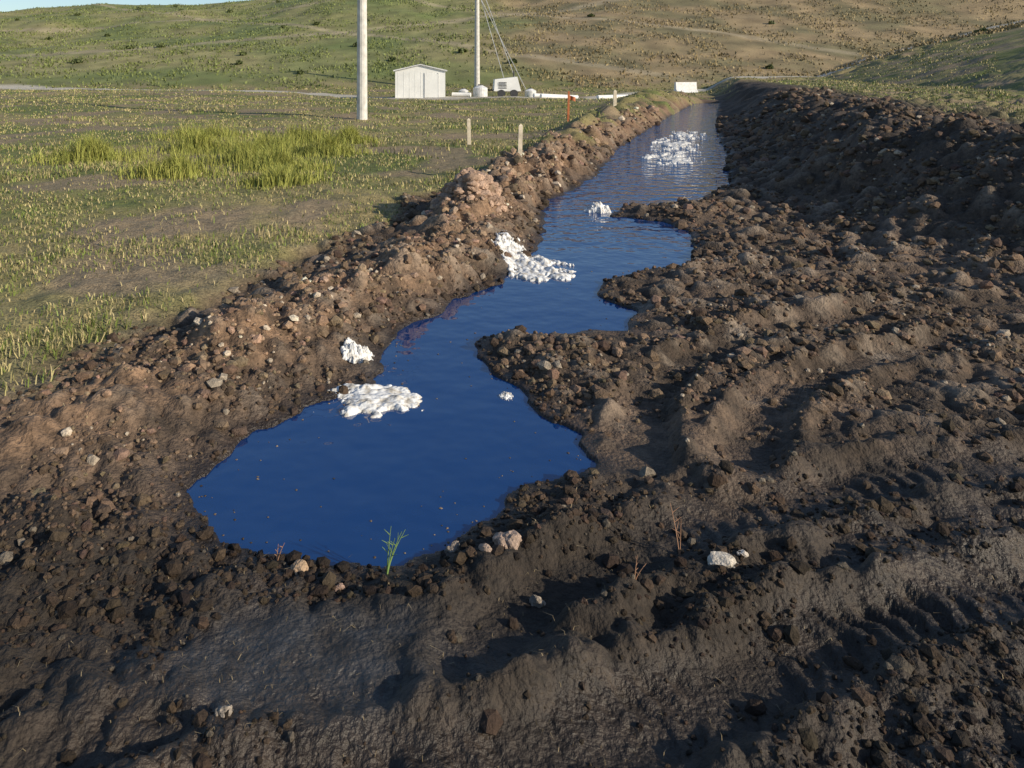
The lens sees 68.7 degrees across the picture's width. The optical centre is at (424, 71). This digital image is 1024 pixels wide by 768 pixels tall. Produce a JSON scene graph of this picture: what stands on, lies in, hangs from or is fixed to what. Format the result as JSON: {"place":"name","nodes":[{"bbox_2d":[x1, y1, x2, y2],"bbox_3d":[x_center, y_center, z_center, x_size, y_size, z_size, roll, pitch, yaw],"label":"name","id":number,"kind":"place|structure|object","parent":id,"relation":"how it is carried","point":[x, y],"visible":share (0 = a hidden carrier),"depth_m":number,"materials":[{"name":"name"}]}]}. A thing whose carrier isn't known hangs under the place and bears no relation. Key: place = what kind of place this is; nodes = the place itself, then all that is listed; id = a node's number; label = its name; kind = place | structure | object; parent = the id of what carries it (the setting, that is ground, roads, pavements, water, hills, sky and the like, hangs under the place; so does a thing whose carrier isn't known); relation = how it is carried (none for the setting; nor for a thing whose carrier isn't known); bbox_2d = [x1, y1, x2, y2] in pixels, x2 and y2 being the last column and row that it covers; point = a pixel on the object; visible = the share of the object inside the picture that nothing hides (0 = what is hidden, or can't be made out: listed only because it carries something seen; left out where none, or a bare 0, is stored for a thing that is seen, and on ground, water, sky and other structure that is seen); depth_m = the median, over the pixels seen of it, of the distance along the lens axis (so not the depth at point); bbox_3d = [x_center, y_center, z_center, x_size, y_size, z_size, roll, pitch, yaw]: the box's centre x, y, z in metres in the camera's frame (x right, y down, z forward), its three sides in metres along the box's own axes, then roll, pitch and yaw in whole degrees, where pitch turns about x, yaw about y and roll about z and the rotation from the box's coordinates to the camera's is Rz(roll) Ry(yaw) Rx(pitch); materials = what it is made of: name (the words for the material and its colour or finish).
{"place":"outdoors","nodes":[
{"label":"outdoors","id":0,"kind":"place"},
{"bbox_2d":[0,0,248,11],"label":"sky","id":1,"kind":"structure","parent":0,"point":[5,5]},
{"bbox_2d":[0,116,390,190],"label":"tall grass","id":2,"kind":"structure","parent":0,"point":[273,159],"depth_m":12.23,"materials":[{"name":"green plant"}]},
{"bbox_2d":[186,103,729,567],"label":"water","id":3,"kind":"structure","parent":0,"point":[454,441],"depth_m":3.33,"materials":[{"name":"blue liquid"}]},
{"bbox_2d":[327,383,422,417],"bbox_3d":[-0.265,1.583,3.607,0.526,0.042,0.361,0,0,0],"label":"foam patch","id":4,"kind":"object","parent":3,"relation":"on","point":[375,400],"visible":1,"depth_m":3.58,"materials":[{"name":"white"}]},
{"bbox_2d":[200,173,718,558],"bbox_3d":[1.716,1.599,7.218,1.840,0.009,10.486,0,0,25],"label":"floating debris","id":5,"kind":"object","parent":3,"relation":"on","point":[448,542],"visible":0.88,"depth_m":2.87,"materials":[{"name":"soil"}]},
{"bbox_2d":[499,391,512,400],"bbox_3d":[0.398,1.596,3.660,0.075,0.016,0.107,0,0,0],"label":"foam lump","id":6,"kind":"object","parent":3,"relation":"on","point":[504,395],"visible":1,"depth_m":3.65,"materials":[{"name":"white"}]},
{"bbox_2d":[500,254,575,281],"bbox_3d":[0.926,1.544,6.060,0.614,0.120,0.856,0,0,0],"label":"foam patch","id":7,"kind":"object","parent":3,"relation":"on","point":[537,268],"visible":0.97,"depth_m":5.93,"materials":[{"name":"white"}]},
{"bbox_2d":[583,201,610,213],"bbox_3d":[1.973,1.548,8.552,0.329,0.112,0.364,0,0,0],"label":"foam lump","id":8,"kind":"object","parent":3,"relation":"on","point":[597,207],"visible":1,"depth_m":8.44,"materials":[{"name":"white"}]},
{"bbox_2d":[641,150,704,164],"bbox_3d":[4.648,1.583,13.872,1.120,0.041,2.701,0,0,25],"label":"foam streak","id":9,"kind":"object","parent":3,"relation":"on","point":[676,157],"visible":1,"depth_m":13.57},
{"bbox_2d":[649,138,698,151],"bbox_3d":[5.529,1.582,16.297,1.126,0.044,3.137,0,0,18],"label":"foam streak","id":10,"kind":"object","parent":3,"relation":"on","point":[676,144],"visible":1,"depth_m":15.99,"materials":[{"name":"white"}]},
{"bbox_2d":[663,130,709,139],"bbox_3d":[6.596,1.581,18.617,1.069,0.047,3.105,0,0,23],"label":"foam streak","id":11,"kind":"object","parent":3,"relation":"on","point":[681,134],"visible":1,"depth_m":18.44,"materials":[{"name":"white"}]},
{"bbox_2d":[0,0,1023,767],"bbox_3d":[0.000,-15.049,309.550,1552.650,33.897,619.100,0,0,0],"label":"ground","id":12,"kind":"structure","parent":0,"point":[368,658],"depth_m":3.32,"materials":[{"name":"soil"}]},
{"bbox_2d":[214,705,232,717],"bbox_3d":[-0.475,1.508,1.751,0.042,0.030,0.031,0,0,0],"label":"rock","id":13,"kind":"object","parent":12,"relation":"on","point":[220,710],"visible":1,"depth_m":1.74,"materials":[{"name":"stone"}]},
{"bbox_2d":[274,544,283,560],"bbox_3d":[-0.471,1.564,2.402,0.035,0.083,0.011,0,0,10],"label":"dry weed","id":14,"kind":"object","parent":12,"relation":"on","point":[279,553],"visible":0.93,"depth_m":2.40,"materials":[{"name":"brown plant"}]},
{"bbox_2d":[290,559,308,574],"bbox_3d":[-0.399,1.577,2.361,0.053,0.035,0.059,0,0,-40],"label":"rock","id":15,"kind":"object","parent":12,"relation":"on","point":[298,565],"visible":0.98,"depth_m":2.35,"materials":[{"name":"stone"}]},
{"bbox_2d":[334,583,345,591],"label":"rock","id":16,"kind":"object","parent":12,"relation":"on","point":[340,586],"visible":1,"depth_m":2.27,"materials":[{"name":"stone"}]},
{"bbox_2d":[340,337,373,363],"bbox_3d":[-0.368,1.532,4.080,0.176,0.118,0.169,0,0,18],"label":"foam lump","id":17,"kind":"object","parent":12,"relation":"on","point":[352,351],"visible":0.98,"depth_m":4.05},
{"bbox_2d":[357,0,366,119],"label":"utility pole","id":18,"kind":"object","parent":12,"relation":"on","point":[361,59],"visible":0.79,"depth_m":22.76,"materials":[{"name":"white wood"}]},
{"bbox_2d":[382,528,408,573],"bbox_3d":[-0.097,1.513,2.341,0.080,0.178,0.045,0,0,-35],"label":"weed sprig","id":19,"kind":"object","parent":12,"relation":"on","point":[389,563],"visible":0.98,"depth_m":2.33,"materials":[{"name":"green plant"}]},
{"bbox_2d":[393,64,446,97],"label":"storage shed","id":20,"kind":"structure","parent":12,"relation":"on","point":[420,81],"depth_m":39.30,"materials":[{"name":"white paint"}]},
{"bbox_2d":[425,74,437,97],"bbox_3d":[0.350,0.741,39.278,0.700,1.250,0.016,0,0,0],"label":"door","id":21,"kind":"structure","parent":20,"relation":"in","point":[431,80],"depth_m":39.27,"materials":[{"name":"white paint"}]},
{"bbox_2d":[446,540,459,551],"bbox_3d":[0.101,1.575,2.452,0.051,0.031,0.053,0,0,-44],"label":"rock","id":22,"kind":"object","parent":12,"relation":"on","point":[453,546],"visible":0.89,"depth_m":2.45,"materials":[{"name":"stone"}]},
{"bbox_2d":[459,88,467,92],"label":"storage tank","id":23,"kind":"object","parent":12,"relation":"on","point":[463,90],"visible":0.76,"depth_m":42.18,"materials":[{"name":"metal"}]},
{"bbox_2d":[467,118,470,144],"bbox_3d":[0.886,1.237,14.900,0.084,0.618,0.045,0,0,0],"label":"survey stake","id":24,"kind":"object","parent":12,"relation":"on","point":[468,131],"visible":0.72,"depth_m":14.88,"materials":[{"name":"brown wood"}]},
{"bbox_2d":[430,167,508,214],"bbox_3d":[0.446,1.225,7.509,0.793,0.465,0.822,0,0,0],"label":"clay heap","id":25,"kind":"object","parent":12,"relation":"on","point":[482,184],"visible":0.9,"depth_m":7.34,"materials":[{"name":"soil"}]},
{"bbox_2d":[473,84,487,96],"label":"storage tank","id":26,"kind":"object","parent":12,"relation":"on","point":[480,90],"visible":0.98,"depth_m":41.19,"materials":[{"name":"metal"}]},
{"bbox_2d":[478,543,491,551],"bbox_3d":[0.190,1.513,2.360,0.048,0.034,0.033,0,0,37],"label":"rock","id":27,"kind":"object","parent":12,"relation":"on","point":[484,547],"visible":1,"depth_m":2.35,"materials":[{"name":"stone"}]},
{"bbox_2d":[474,0,525,88],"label":"utility pole","id":28,"kind":"object","parent":12,"relation":"on","point":[477,61],"visible":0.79,"depth_m":57.82,"materials":[{"name":"metal"}]},
{"bbox_2d":[15,0,987,73],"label":"hill shrubs","id":29,"kind":"object","parent":12,"relation":"on","point":[390,58],"visible":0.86,"depth_m":76.19,"materials":[{"name":"green plant"}]},
{"bbox_2d":[488,71,520,95],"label":"equipment trailer","id":30,"kind":"object","parent":12,"relation":"on","point":[501,86],"visible":0.85,"depth_m":41.32,"materials":[{"name":"white paint"}]},
{"bbox_2d":[492,530,521,549],"bbox_3d":[0.270,1.528,2.416,0.099,0.051,0.071,0,0,0],"label":"rock","id":31,"kind":"object","parent":12,"relation":"on","point":[511,539],"visible":0.94,"depth_m":2.40,"materials":[{"name":"stone"}]},
{"bbox_2d":[491,230,531,259],"bbox_3d":[0.743,1.510,6.431,0.370,0.187,0.548,0,0,0],"label":"foam patch","id":32,"kind":"object","parent":12,"relation":"on","point":[505,242],"visible":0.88,"depth_m":6.41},
{"bbox_2d":[0,86,1023,767],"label":"mud clods","id":33,"kind":"object","parent":12,"relation":"on","point":[920,722],"visible":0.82,"depth_m":3.35,"materials":[{"name":"soil"}]},
{"bbox_2d":[0,33,1023,395],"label":"meadow grass","id":34,"kind":"structure","parent":12,"relation":"on","point":[68,333],"depth_m":11.53,"materials":[{"name":"green plant"}]},
{"bbox_2d":[0,0,1023,88],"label":"hill grass","id":35,"kind":"structure","parent":12,"relation":"on","point":[972,33],"depth_m":80.44,"materials":[{"name":"green plant"}]},
{"bbox_2d":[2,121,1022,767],"bbox_3d":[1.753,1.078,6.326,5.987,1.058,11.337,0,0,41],"label":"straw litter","id":36,"kind":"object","parent":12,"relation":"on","point":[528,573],"visible":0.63,"depth_m":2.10,"materials":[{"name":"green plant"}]},
{"bbox_2d":[518,124,522,156],"bbox_3d":[1.307,0.997,10.200,0.074,0.570,0.036,0,0,0],"label":"survey stake","id":37,"kind":"object","parent":12,"relation":"on","point":[520,135],"visible":0.72,"depth_m":10.18,"materials":[{"name":"brown wood"}]},
{"bbox_2d":[525,88,535,96],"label":"storage tank","id":38,"kind":"object","parent":12,"relation":"on","point":[529,92],"visible":0.83,"depth_m":41.95,"materials":[{"name":"metal"}]},
{"bbox_2d":[529,594,545,607],"bbox_3d":[0.336,1.583,2.218,0.051,0.033,0.038,0,0,24],"label":"rock","id":39,"kind":"object","parent":12,"relation":"on","point":[536,601],"visible":1,"depth_m":2.21,"materials":[{"name":"stone"}]},
{"bbox_2d":[452,92,629,98],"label":"pipe stack","id":40,"kind":"object","parent":12,"relation":"on","point":[459,94],"visible":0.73,"depth_m":40.01,"materials":[{"name":"white paint"}]},
{"bbox_2d":[68,111,1023,670],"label":"spoil lumps","id":41,"kind":"object","parent":12,"relation":"on","point":[754,489],"visible":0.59,"depth_m":3.71,"materials":[{"name":"soil"}]},
{"bbox_2d":[567,91,574,120],"bbox_3d":[4.139,1.019,20.995,0.240,0.960,0.040,0,0,3],"label":"marker stake","id":42,"kind":"object","parent":12,"relation":"on","point":[572,98],"visible":0.9,"depth_m":20.98,"materials":[{"name":"orange paint"}]},
{"bbox_2d":[613,90,616,105],"bbox_3d":[5.753,0.829,22.500,0.107,0.580,0.060,0,0,0],"label":"survey stake","id":43,"kind":"object","parent":12,"relation":"on","point":[614,97],"visible":0.78,"depth_m":22.47,"materials":[{"name":"brown wood"}]},
{"bbox_2d":[634,556,645,578],"bbox_3d":[0.636,1.476,2.200,0.037,0.090,0.011,0,0,0],"label":"dry weed","id":44,"kind":"object","parent":12,"relation":"on","point":[637,568],"visible":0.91,"depth_m":2.20,"materials":[{"name":"brown plant"}]},
{"bbox_2d":[670,503,681,555],"bbox_3d":[0.823,1.508,2.427,0.037,0.178,0.037,0,0,6],"label":"dry weed","id":45,"kind":"object","parent":12,"relation":"on","point":[679,549],"visible":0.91,"depth_m":2.42,"materials":[{"name":"brown plant"}]},
{"bbox_2d":[674,82,697,92],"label":"concrete barrier","id":46,"kind":"object","parent":12,"relation":"on","point":[686,87],"visible":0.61,"depth_m":48.87,"materials":[{"name":"white concrete"}]},
{"bbox_2d":[707,551,735,568],"bbox_3d":[0.925,1.523,2.302,0.093,0.043,0.070,0,0,0],"label":"rock","id":47,"kind":"object","parent":12,"relation":"on","point":[728,560],"visible":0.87,"depth_m":2.30,"materials":[{"name":"stone"}]},
{"bbox_2d":[736,549,748,558],"bbox_3d":[1.003,1.522,2.343,0.038,0.025,0.032,0,0,0],"label":"rock","id":48,"kind":"object","parent":12,"relation":"on","point":[744,553],"visible":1,"depth_m":2.33,"materials":[{"name":"stone"}]}
]}

